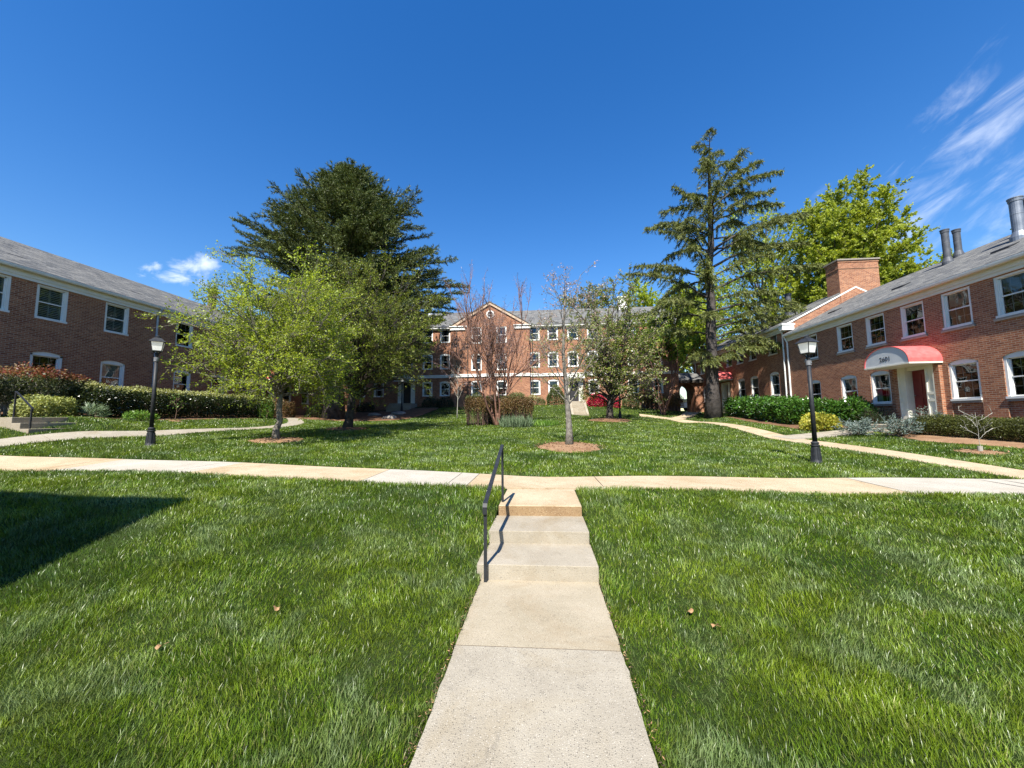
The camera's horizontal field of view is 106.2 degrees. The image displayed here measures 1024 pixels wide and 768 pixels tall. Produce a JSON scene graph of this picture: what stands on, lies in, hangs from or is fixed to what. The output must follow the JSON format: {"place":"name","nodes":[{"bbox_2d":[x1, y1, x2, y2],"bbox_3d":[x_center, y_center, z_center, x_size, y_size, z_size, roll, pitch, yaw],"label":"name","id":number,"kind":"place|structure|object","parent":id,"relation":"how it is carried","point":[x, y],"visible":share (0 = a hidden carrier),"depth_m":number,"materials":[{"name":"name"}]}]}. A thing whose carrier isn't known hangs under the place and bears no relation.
{"place":"outdoors","nodes":[
{"label":"outdoors","id":0,"kind":"place"},
{"bbox_2d":[0,418,303,447],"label":"path","id":1,"kind":"structure","parent":0,"point":[69,435],"depth_m":12.12,"materials":[{"name":"concrete"}]},
{"bbox_2d":[0,405,1023,767],"bbox_3d":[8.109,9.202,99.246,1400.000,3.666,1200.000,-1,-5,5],"label":"lawn","id":2,"kind":"structure","parent":0,"point":[390,637],"depth_m":3.30,"materials":[{"name":"plant"}]},
{"bbox_2d":[0,417,75,433],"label":"entrance steps","id":3,"kind":"structure","parent":2,"relation":"on","point":[20,424],"depth_m":11.46,"materials":[{"name":"concrete"}]},
{"bbox_2d":[12,391,33,428],"bbox_3d":[-14.494,0.849,11.391,0.941,1.311,0.046,-2,-5,16],"label":"handrail","id":4,"kind":"object","parent":3,"relation":"on","point":[27,403],"visible":0.9,"depth_m":11.44,"materials":[{"name":"black metal"}]},
{"bbox_2d":[120,409,159,420],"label":"shrub","id":5,"kind":"object","parent":2,"relation":"on","point":[135,415],"visible":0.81,"depth_m":15.38,"materials":[{"name":"green plant"}]},
{"bbox_2d":[1,411,292,419],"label":"mulch bed","id":6,"kind":"object","parent":2,"relation":"on","point":[182,418],"visible":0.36,"depth_m":19.34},
{"bbox_2d":[8,393,78,416],"bbox_3d":[-15.846,0.762,13.053,1.147,0.893,1.811,0,-5,-6],"label":"shrub","id":7,"kind":"object","parent":6,"relation":"on","point":[46,405],"visible":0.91,"depth_m":12.78,"materials":[{"name":"green plant"}]},
{"bbox_2d":[0,361,93,416],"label":"shrub","id":8,"kind":"object","parent":6,"relation":"on","point":[46,382],"visible":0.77,"depth_m":13.57,"materials":[{"name":"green plant"}]},
{"bbox_2d":[78,401,111,417],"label":"shrub","id":9,"kind":"object","parent":6,"relation":"on","point":[92,409],"visible":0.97,"depth_m":14.04,"materials":[{"name":"green plant"}]},
{"bbox_2d":[58,379,273,417],"bbox_3d":[-16.307,0.998,19.618,2.173,1.633,11.323,-1,-5,5],"label":"hedge","id":10,"kind":"object","parent":6,"relation":"on","point":[118,402],"visible":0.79,"depth_m":17.88,"materials":[{"name":"green plant"}]},
{"bbox_2d":[257,394,274,417],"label":"shrub","id":11,"kind":"object","parent":6,"relation":"on","point":[266,414],"visible":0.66,"depth_m":23.61,"materials":[{"name":"green plant"}]},
{"bbox_2d":[269,395,296,416],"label":"shrub","id":12,"kind":"object","parent":6,"relation":"on","point":[289,412],"visible":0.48,"depth_m":26.67,"materials":[{"name":"brown plant"}]},
{"bbox_2d":[144,335,165,445],"bbox_3d":[-10.389,0.224,11.163,0.380,3.310,0.380,4,-7,-38],"label":"street lamp","id":13,"kind":"object","parent":2,"relation":"on","point":[157,343],"visible":0.97,"depth_m":11.13,"materials":[{"name":"black metal"}]},
{"bbox_2d":[0,236,326,415],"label":"brick building","id":14,"kind":"structure","parent":2,"relation":"on","point":[62,313],"depth_m":18.20,"materials":[{"name":"red brick"}]},
{"bbox_2d":[0,274,11,312],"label":"window","id":15,"kind":"structure","parent":14,"relation":"in","point":[5,284],"depth_m":14.95,"materials":[{"name":"white paint"}]},
{"bbox_2d":[28,352,61,374],"bbox_3d":[-19.573,-0.586,16.085,0.105,1.510,1.070,-1,-5,5],"label":"window","id":16,"kind":"structure","parent":14,"relation":"in","point":[58,364],"depth_m":16.23,"materials":[{"name":"white paint"}]},
{"bbox_2d":[34,284,68,323],"bbox_3d":[-19.600,-3.385,16.337,0.255,1.450,1.070,-1,-5,5],"label":"window","id":17,"kind":"structure","parent":14,"relation":"in","point":[63,304],"depth_m":16.43,"materials":[{"name":"white paint"}]},
{"bbox_2d":[99,361,124,391],"bbox_3d":[-19.395,-0.364,18.569,0.155,1.510,1.070,-1,-5,5],"label":"window","id":18,"kind":"structure","parent":14,"relation":"in","point":[108,369],"depth_m":18.69,"materials":[{"name":"white paint"}]},
{"bbox_2d":[104,302,128,335],"bbox_3d":[-19.397,-3.163,18.819,0.255,1.450,1.070,-1,-5,5],"label":"window","id":19,"kind":"structure","parent":14,"relation":"in","point":[125,314],"depth_m":18.93,"materials":[{"name":"white paint"}]},
{"bbox_2d":[173,370,190,391],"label":"window","id":20,"kind":"structure","parent":14,"relation":"in","point":[187,379],"depth_m":22.50,"materials":[{"name":"white paint"}]},
{"bbox_2d":[175,321,192,348],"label":"window","id":21,"kind":"structure","parent":14,"relation":"in","point":[190,327],"depth_m":22.59,"materials":[{"name":"white paint"}]},
{"bbox_2d":[247,437,303,443],"bbox_3d":[-7.936,1.891,13.010,1.812,0.203,1.873,-1,-5,5],"label":"mulch bed","id":22,"kind":"object","parent":2,"relation":"on","point":[273,440],"visible":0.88,"depth_m":12.73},
{"bbox_2d":[133,240,369,438],"bbox_3d":[-8.033,-1.491,13.241,6.148,7.079,6.323,-1,-5,5],"label":"leafy tree","id":23,"kind":"object","parent":22,"relation":"on","point":[295,329],"visible":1,"depth_m":12.36,"materials":[{"name":"green plant"}]},
{"bbox_2d":[219,156,471,418],"bbox_3d":[-12.574,-7.144,29.946,19.390,20.137,15.139,-1,-5,5],"label":"cedar tree","id":24,"kind":"object","parent":2,"relation":"on","point":[348,214],"visible":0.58,"depth_m":26.67,"materials":[{"name":"green plant"}]},
{"bbox_2d":[326,426,365,430],"bbox_3d":[-7.584,2.055,17.668,2.078,0.216,2.060,-1,-5,5],"label":"mulch bed","id":25,"kind":"object","parent":2,"relation":"on","point":[345,428],"visible":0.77,"depth_m":17.22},
{"bbox_2d":[288,407,440,421],"bbox_3d":[-12.437,2.442,31.469,11.300,1.308,11.900,-1,-5,5],"label":"mulch bed","id":26,"kind":"object","parent":2,"relation":"on","point":[410,413],"visible":0.54,"depth_m":31.71,"materials":[{"name":"soil"}]},
{"bbox_2d":[305,403,323,417],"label":"shrub","id":27,"kind":"object","parent":26,"relation":"on","point":[312,413],"visible":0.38,"depth_m":28.14,"materials":[{"name":"green plant"}]},
{"bbox_2d":[356,402,374,411],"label":"shrub","id":28,"kind":"object","parent":26,"relation":"on","point":[368,407],"visible":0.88,"depth_m":36.68,"materials":[{"name":"green plant"}]},
{"bbox_2d":[421,396,439,407],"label":"shrub","id":29,"kind":"object","parent":26,"relation":"on","point":[430,402],"visible":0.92,"depth_m":36.20,"materials":[{"name":"green plant"}]},
{"bbox_2d":[436,396,454,407],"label":"shrub","id":30,"kind":"object","parent":26,"relation":"on","point":[449,400],"visible":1,"depth_m":36.09,"materials":[{"name":"green plant"}]},
{"bbox_2d":[290,240,450,427],"bbox_3d":[-6.868,-2.131,17.902,7.704,8.734,7.208,-1,-5,5],"label":"leafy tree","id":31,"kind":"object","parent":2,"relation":"on","point":[377,353],"visible":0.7,"depth_m":17.46,"materials":[{"name":"green plant"}]},
{"bbox_2d":[386,403,416,411],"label":"entrance steps","id":32,"kind":"structure","parent":2,"relation":"on","point":[396,407],"depth_m":35.80,"materials":[{"name":"concrete"}]},
{"bbox_2d":[447,363,464,418],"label":"sapling","id":33,"kind":"object","parent":2,"relation":"on","point":[456,389],"visible":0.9,"depth_m":27.97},
{"bbox_2d":[460,392,491,425],"bbox_3d":[-2.079,1.481,22.476,1.905,2.003,1.341,-1,-5,5],"label":"shrub","id":34,"kind":"object","parent":2,"relation":"on","point":[471,404],"visible":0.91,"depth_m":22.28,"materials":[{"name":"brown plant"}]},
{"bbox_2d":[433,261,561,424],"bbox_3d":[-0.784,-2.227,21.395,7.670,9.308,11.033,-1,-5,5],"label":"bare tree","id":35,"kind":"object","parent":2,"relation":"on","point":[499,353],"visible":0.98,"depth_m":22.13,"materials":[{"name":"red plant"}]},
{"bbox_2d":[480,394,516,423],"bbox_3d":[-0.705,1.508,23.608,2.683,1.974,1.390,-1,-5,5],"label":"shrub","id":36,"kind":"object","parent":2,"relation":"on","point":[489,419],"visible":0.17,"depth_m":23.39,"materials":[{"name":"brown plant"}]},
{"bbox_2d":[343,296,678,410],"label":"brick building","id":37,"kind":"structure","parent":2,"relation":"on","point":[440,386],"depth_m":37.45,"materials":[{"name":"red brick"}]},
{"bbox_2d":[373,383,383,396],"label":"window","id":38,"kind":"structure","parent":37,"relation":"in","point":[381,390],"depth_m":38.41,"materials":[{"name":"white paint"}]},
{"bbox_2d":[403,383,410,402],"bbox_3d":[-10.364,0.936,38.252,0.880,2.080,0.065,-1,-5,5],"label":"door","id":39,"kind":"structure","parent":37,"relation":"in","point":[407,391],"depth_m":38.23,"materials":[{"name":"metal"}]},
{"bbox_2d":[422,382,432,396],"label":"window","id":40,"kind":"structure","parent":37,"relation":"in","point":[430,389],"depth_m":37.99,"materials":[{"name":"white paint"}]},
{"bbox_2d":[440,381,449,395],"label":"window","id":41,"kind":"structure","parent":37,"relation":"in","point":[443,381],"depth_m":37.85,"materials":[{"name":"white paint"}]},
{"bbox_2d":[440,354,449,368],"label":"window","id":42,"kind":"structure","parent":37,"relation":"in","point":[442,355],"depth_m":38.12,"materials":[{"name":"white paint"}]},
{"bbox_2d":[440,330,449,342],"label":"window","id":43,"kind":"structure","parent":37,"relation":"in","point":[448,331],"depth_m":38.38,"materials":[{"name":"white paint"}]},
{"bbox_2d":[471,380,481,395],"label":"window","id":44,"kind":"structure","parent":37,"relation":"in","point":[472,388],"depth_m":37.12,"materials":[{"name":"white paint"}]},
{"bbox_2d":[530,380,539,394],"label":"window","id":45,"kind":"structure","parent":37,"relation":"in","point":[537,387],"depth_m":37.18,"materials":[{"name":"white paint"}]},
{"bbox_2d":[569,380,578,400],"bbox_3d":[5.932,0.662,36.946,0.880,2.080,0.065,-1,-5,5],"label":"door","id":46,"kind":"structure","parent":37,"relation":"in","point":[572,392],"depth_m":36.91,"materials":[{"name":"metal"}]},
{"bbox_2d":[497,391,535,419],"bbox_3d":[0.302,1.424,22.401,2.295,2.114,1.517,-1,-5,5],"label":"shrub","id":47,"kind":"object","parent":2,"relation":"on","point":[525,404],"visible":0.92,"depth_m":22.12,"materials":[{"name":"brown plant"}]},
{"bbox_2d":[497,414,536,427],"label":"iris clump","id":48,"kind":"object","parent":2,"relation":"on","point":[515,422],"visible":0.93,"depth_m":20.91,"materials":[{"name":"green plant"}]},
{"bbox_2d":[409,580,657,767],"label":"front walk","id":49,"kind":"structure","parent":2,"relation":"on","point":[507,703],"depth_m":2.40,"materials":[{"name":"concrete"}]},
{"bbox_2d":[482,444,503,581],"bbox_3d":[-0.212,1.514,4.925,0.046,1.352,1.816,-1,-5,5],"label":"handrail","id":50,"kind":"object","parent":49,"relation":"on","point":[492,478],"visible":0.9,"depth_m":4.41,"materials":[{"name":"black metal"}]},
{"bbox_2d":[400,579,670,767],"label":"grass edge","id":51,"kind":"object","parent":49,"relation":"on","point":[449,659],"visible":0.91,"depth_m":2.35,"materials":[{"name":"green plant"}]},
{"bbox_2d":[477,515,598,582],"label":"concrete steps","id":52,"kind":"structure","parent":2,"relation":"on","point":[539,548],"depth_m":4.46,"materials":[{"name":"concrete"}]},
{"bbox_2d":[530,392,545,404],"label":"shrub","id":53,"kind":"object","parent":2,"relation":"on","point":[541,400],"visible":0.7,"depth_m":35.21,"materials":[{"name":"green plant"}]},
{"bbox_2d":[499,489,581,506],"bbox_3d":[0.452,1.921,6.138,1.185,0.246,1.298,-1,-5,5],"label":"walk landing","id":54,"kind":"object","parent":2,"relation":"on","point":[545,497],"visible":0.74,"depth_m":6.02,"materials":[{"name":"concrete"}]},
{"bbox_2d":[499,506,581,515],"bbox_3d":[0.398,1.824,5.495,1.183,0.146,0.006,-1,-5,5],"label":"landing edge","id":55,"kind":"object","parent":54,"relation":"attached to","point":[535,511],"visible":0.79,"depth_m":5.49,"materials":[{"name":"concrete"}]},
{"bbox_2d":[528,418,559,425],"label":"iris clump","id":56,"kind":"object","parent":2,"relation":"on","point":[545,423],"visible":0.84,"depth_m":21.44,"materials":[{"name":"green plant"}]},
{"bbox_2d":[546,384,564,404],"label":"shrub","id":57,"kind":"object","parent":2,"relation":"on","point":[553,393],"visible":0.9,"depth_m":34.33,"materials":[{"name":"green plant"}]},
{"bbox_2d":[534,441,606,452],"bbox_3d":[1.882,2.082,12.865,2.542,0.286,2.645,-1,-5,5],"label":"mulch bed","id":58,"kind":"object","parent":2,"relation":"on","point":[562,446],"visible":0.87,"depth_m":12.43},
{"bbox_2d":[521,260,619,444],"bbox_3d":[1.834,-0.974,13.074,3.772,6.424,3.007,-4,-6,34],"label":"sparse tree","id":59,"kind":"object","parent":58,"relation":"on","point":[569,431],"visible":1,"depth_m":13.06,"materials":[{"name":"grey plant"}]},
{"bbox_2d":[570,400,588,415],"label":"entrance steps","id":60,"kind":"structure","parent":2,"relation":"on","point":[578,407],"depth_m":31.37,"materials":[{"name":"concrete"}]},
{"bbox_2d":[559,280,614,308],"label":"leafy tree","id":61,"kind":"object","parent":2,"relation":"on","point":[581,304],"visible":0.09,"depth_m":57.35,"materials":[{"name":"green plant"}]},
{"bbox_2d":[587,393,607,406],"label":"shrub","id":62,"kind":"object","parent":2,"relation":"on","point":[596,402],"visible":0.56,"depth_m":33.13,"materials":[{"name":"red plant"}]},
{"bbox_2d":[588,418,631,421],"bbox_3d":[5.823,2.190,23.153,2.730,0.374,2.730,-1,-5,5],"label":"mulch bed","id":63,"kind":"object","parent":2,"relation":"on","point":[611,420],"visible":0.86,"depth_m":22.58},
{"bbox_2d":[557,262,668,418],"bbox_3d":[6.115,-2.708,23.302,6.718,9.974,6.274,-1,-5,5],"label":"flowering tree","id":64,"kind":"object","parent":2,"relation":"on","point":[610,363],"visible":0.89,"depth_m":22.88,"materials":[{"name":"green plant"}]},
{"bbox_2d":[622,391,638,408],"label":"shrub","id":65,"kind":"object","parent":2,"relation":"on","point":[628,402],"visible":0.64,"depth_m":33.56,"materials":[{"name":"green plant"}]},
{"bbox_2d":[638,390,665,409],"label":"shrub","id":66,"kind":"object","parent":2,"relation":"on","point":[648,401],"visible":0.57,"depth_m":34.23,"materials":[{"name":"green plant"}]},
{"bbox_2d":[626,307,705,414],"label":"leafy tree","id":67,"kind":"object","parent":2,"relation":"on","point":[673,354],"visible":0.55,"depth_m":31.06,"materials":[{"name":"green plant"}]},
{"bbox_2d":[665,392,684,411],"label":"shrub","id":68,"kind":"object","parent":2,"relation":"on","point":[674,402],"visible":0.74,"depth_m":34.25,"materials":[{"name":"green plant"}]},
{"bbox_2d":[622,278,732,372],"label":"leafy tree","id":69,"kind":"object","parent":2,"relation":"on","point":[643,295],"visible":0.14,"depth_m":49.79,"materials":[{"name":"green plant"}]},
{"bbox_2d":[679,373,703,411],"bbox_3d":[17.627,1.233,39.901,3.280,4.750,3.700,-1,-5,5],"label":"brick archway","id":70,"kind":"object","parent":2,"relation":"on","point":[691,384],"visible":0.6,"depth_m":38.72,"materials":[{"name":"brick"}]},
{"bbox_2d":[662,267,755,371],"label":"leafy tree","id":71,"kind":"object","parent":2,"relation":"on","point":[718,303],"visible":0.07,"depth_m":52.66,"materials":[{"name":"green plant"}]},
{"bbox_2d":[622,126,827,418],"bbox_3d":[15.776,-8.346,28.464,14.088,22.077,11.102,-4,-6,33],"label":"deodar tree","id":72,"kind":"object","parent":2,"relation":"on","point":[710,315],"visible":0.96,"depth_m":28.29,"materials":[{"name":"plant"}]},
{"bbox_2d":[713,198,816,342],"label":"leafy tree","id":73,"kind":"object","parent":2,"relation":"on","point":[774,265],"visible":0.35,"depth_m":45.25,"materials":[{"name":"green plant"}]},
{"bbox_2d":[692,257,882,412],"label":"brick building","id":74,"kind":"structure","parent":2,"relation":"on","point":[756,374],"depth_m":26.15,"materials":[{"name":"brick"}]},
{"bbox_2d":[738,378,745,398],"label":"window","id":75,"kind":"structure","parent":74,"relation":"in","point":[740,383],"depth_m":31.31,"materials":[{"name":"white paint"}]},
{"bbox_2d":[751,376,758,396],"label":"window","id":76,"kind":"structure","parent":74,"relation":"in","point":[755,378],"depth_m":29.48,"materials":[{"name":"white paint"}]},
{"bbox_2d":[770,372,779,395],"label":"window","id":77,"kind":"structure","parent":74,"relation":"in","point":[773,388],"depth_m":26.92,"materials":[{"name":"white paint"}]},
{"bbox_2d":[732,416,847,430],"bbox_3d":[15.943,2.304,23.171,4.000,0.805,13.000,-1,-5,5],"label":"mulch bed","id":78,"kind":"object","parent":2,"relation":"on","point":[774,423],"visible":0.29,"depth_m":21.16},
{"bbox_2d":[722,394,807,423],"bbox_3d":[16.047,1.520,24.597,2.439,2.151,9.172,-1,-5,9],"label":"hedge","id":79,"kind":"object","parent":78,"relation":"on","point":[768,408],"visible":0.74,"depth_m":24.11,"materials":[{"name":"green plant"}]},
{"bbox_2d":[798,411,841,430],"bbox_3d":[14.081,1.707,17.611,1.727,0.944,1.508,-1,-5,5],"label":"shrub","id":80,"kind":"object","parent":78,"relation":"on","point":[822,420],"visible":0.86,"depth_m":17.25,"materials":[{"name":"yellow plant"}]},
{"bbox_2d":[778,392,881,424],"bbox_3d":[15.750,1.306,19.307,2.304,1.696,4.240,2,-6,-29],"label":"hedge","id":81,"kind":"object","parent":78,"relation":"on","point":[855,406],"visible":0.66,"depth_m":18.81,"materials":[{"name":"green plant"}]},
{"bbox_2d":[851,405,895,423],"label":"juniper","id":82,"kind":"object","parent":78,"relation":"on","point":[877,416],"visible":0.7,"depth_m":17.27,"materials":[{"name":"green plant"}]},
{"bbox_2d":[795,335,822,463],"bbox_3d":[7.535,0.408,9.673,0.380,3.310,0.380,1,-5,-15],"label":"street lamp","id":83,"kind":"object","parent":2,"relation":"on","point":[807,345],"visible":0.97,"depth_m":9.65,"materials":[{"name":"black metal"}]},
{"bbox_2d":[770,164,940,313],"bbox_3d":[36.503,-10.036,41.790,15.076,26.439,13.172,-2,-5,18],"label":"leafy tree","id":84,"kind":"object","parent":2,"relation":"on","point":[846,237],"visible":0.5,"depth_m":39.25,"materials":[{"name":"green leaves"},{"name":"bark"}]},
{"bbox_2d":[831,417,882,435],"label":"juniper","id":85,"kind":"object","parent":2,"relation":"on","point":[853,428],"visible":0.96,"depth_m":15.12,"materials":[{"name":"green plant"}]},
{"bbox_2d":[781,195,1023,432],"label":"brick building","id":86,"kind":"structure","parent":2,"relation":"on","point":[946,335],"depth_m":16.06,"materials":[{"name":"red brick"}]},
{"bbox_2d":[836,323,853,353],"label":"window","id":87,"kind":"structure","parent":86,"relation":"in","point":[839,333],"depth_m":20.74,"materials":[{"name":"white paint"}]},
{"bbox_2d":[841,375,857,399],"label":"window","id":88,"kind":"structure","parent":86,"relation":"in","point":[849,377],"depth_m":20.37,"materials":[{"name":"white paint"}]},
{"bbox_2d":[865,313,885,346],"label":"window","id":89,"kind":"structure","parent":86,"relation":"in","point":[868,326],"depth_m":18.81,"materials":[{"name":"white paint"}]},
{"bbox_2d":[870,371,891,403],"bbox_3d":[17.603,0.157,18.272,0.255,1.590,1.070,-1,-5,5],"label":"window","id":90,"kind":"structure","parent":86,"relation":"in","point":[878,374],"depth_m":18.51,"materials":[{"name":"white paint"}]},
{"bbox_2d":[900,300,925,338],"bbox_3d":[17.387,-2.762,16.656,0.180,1.460,1.070,-1,-5,5],"label":"window","id":91,"kind":"structure","parent":86,"relation":"in","point":[904,321],"depth_m":16.92,"materials":[{"name":"white paint"}]},
{"bbox_2d":[912,370,928,415],"bbox_3d":[17.517,0.433,16.360,0.130,2.080,0.880,-1,-5,5],"label":"door","id":92,"kind":"structure","parent":86,"relation":"in","point":[919,384],"depth_m":16.52,"materials":[{"name":"wood"}]},
{"bbox_2d":[941,286,973,329],"bbox_3d":[17.277,-2.921,14.887,0.248,1.460,1.070,-1,-5,5],"label":"window","id":93,"kind":"structure","parent":86,"relation":"in","point":[960,295],"depth_m":15.04,"materials":[{"name":"white paint"}]},
{"bbox_2d":[949,359,982,400],"bbox_3d":[17.269,-0.167,14.641,0.180,1.590,1.070,-1,-5,5],"label":"window","id":94,"kind":"structure","parent":86,"relation":"in","point":[952,366],"depth_m":14.82,"materials":[{"name":"white paint"}]},
{"bbox_2d":[993,269,1023,318],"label":"window","id":95,"kind":"structure","parent":86,"relation":"in","point":[1001,311],"depth_m":13.37,"materials":[{"name":"white paint"}]},
{"bbox_2d":[1003,350,1023,398],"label":"window","id":96,"kind":"structure","parent":86,"relation":"in","point":[1007,359],"depth_m":13.23,"materials":[{"name":"white paint"}]},
{"bbox_2d":[902,405,946,426],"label":"juniper","id":97,"kind":"object","parent":2,"relation":"on","point":[923,412],"visible":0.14,"depth_m":15.38,"materials":[{"name":"grey plant"}]},
{"bbox_2d":[889,430,1023,447],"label":"mulch bed","id":98,"kind":"object","parent":2,"relation":"on","point":[961,440],"visible":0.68,"depth_m":12.37,"materials":[{"name":"soil"}]},
{"bbox_2d":[867,413,926,436],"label":"juniper","id":99,"kind":"object","parent":98,"relation":"on","point":[903,430],"visible":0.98,"depth_m":14.03,"materials":[{"name":"grey plant"}]},
{"bbox_2d":[907,413,1023,441],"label":"hedge","id":100,"kind":"object","parent":98,"relation":"on","point":[1009,427],"visible":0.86,"depth_m":12.61,"materials":[{"name":"green plant"}]},
{"bbox_2d":[953,448,1009,454],"bbox_3d":[13.048,1.874,10.688,1.009,0.218,1.114,-1,-5,5],"label":"mulch bed","id":101,"kind":"object","parent":2,"relation":"on","point":[972,451],"visible":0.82,"depth_m":10.60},
{"bbox_2d":[958,405,999,450],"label":"sapling","id":102,"kind":"object","parent":101,"relation":"on","point":[980,448],"visible":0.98,"depth_m":10.74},
{"bbox_2d":[0,455,1023,494],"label":"cross path","id":103,"kind":"structure","parent":0,"point":[830,486],"depth_m":7.54,"materials":[{"name":"concrete"}]},
{"bbox_2d":[0,0,1023,410],"label":"sky","id":104,"kind":"structure","parent":0,"point":[536,136],"materials":[{"name":"blue"}]},
{"bbox_2d":[669,412,698,419],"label":"archway path","id":105,"kind":"structure","parent":0,"point":[685,415],"depth_m":31.52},
{"bbox_2d":[774,430,872,438],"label":"entrance path","id":106,"kind":"structure","parent":0,"point":[819,434],"depth_m":16.15,"materials":[{"name":"concrete"}]},
{"bbox_2d":[639,414,1023,478],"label":"path","id":107,"kind":"structure","parent":0,"point":[998,470],"depth_m":10.82,"materials":[{"name":"concrete"}]},
{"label":"mulch bed","id":108,"kind":"structure","parent":0,"visible":0},
{"bbox_2d":[167,393,183,419],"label":"sapling","id":109,"kind":"object","parent":108,"relation":"on","point":[176,400],"visible":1,"depth_m":17.24,"materials":[{"name":"green plant"}]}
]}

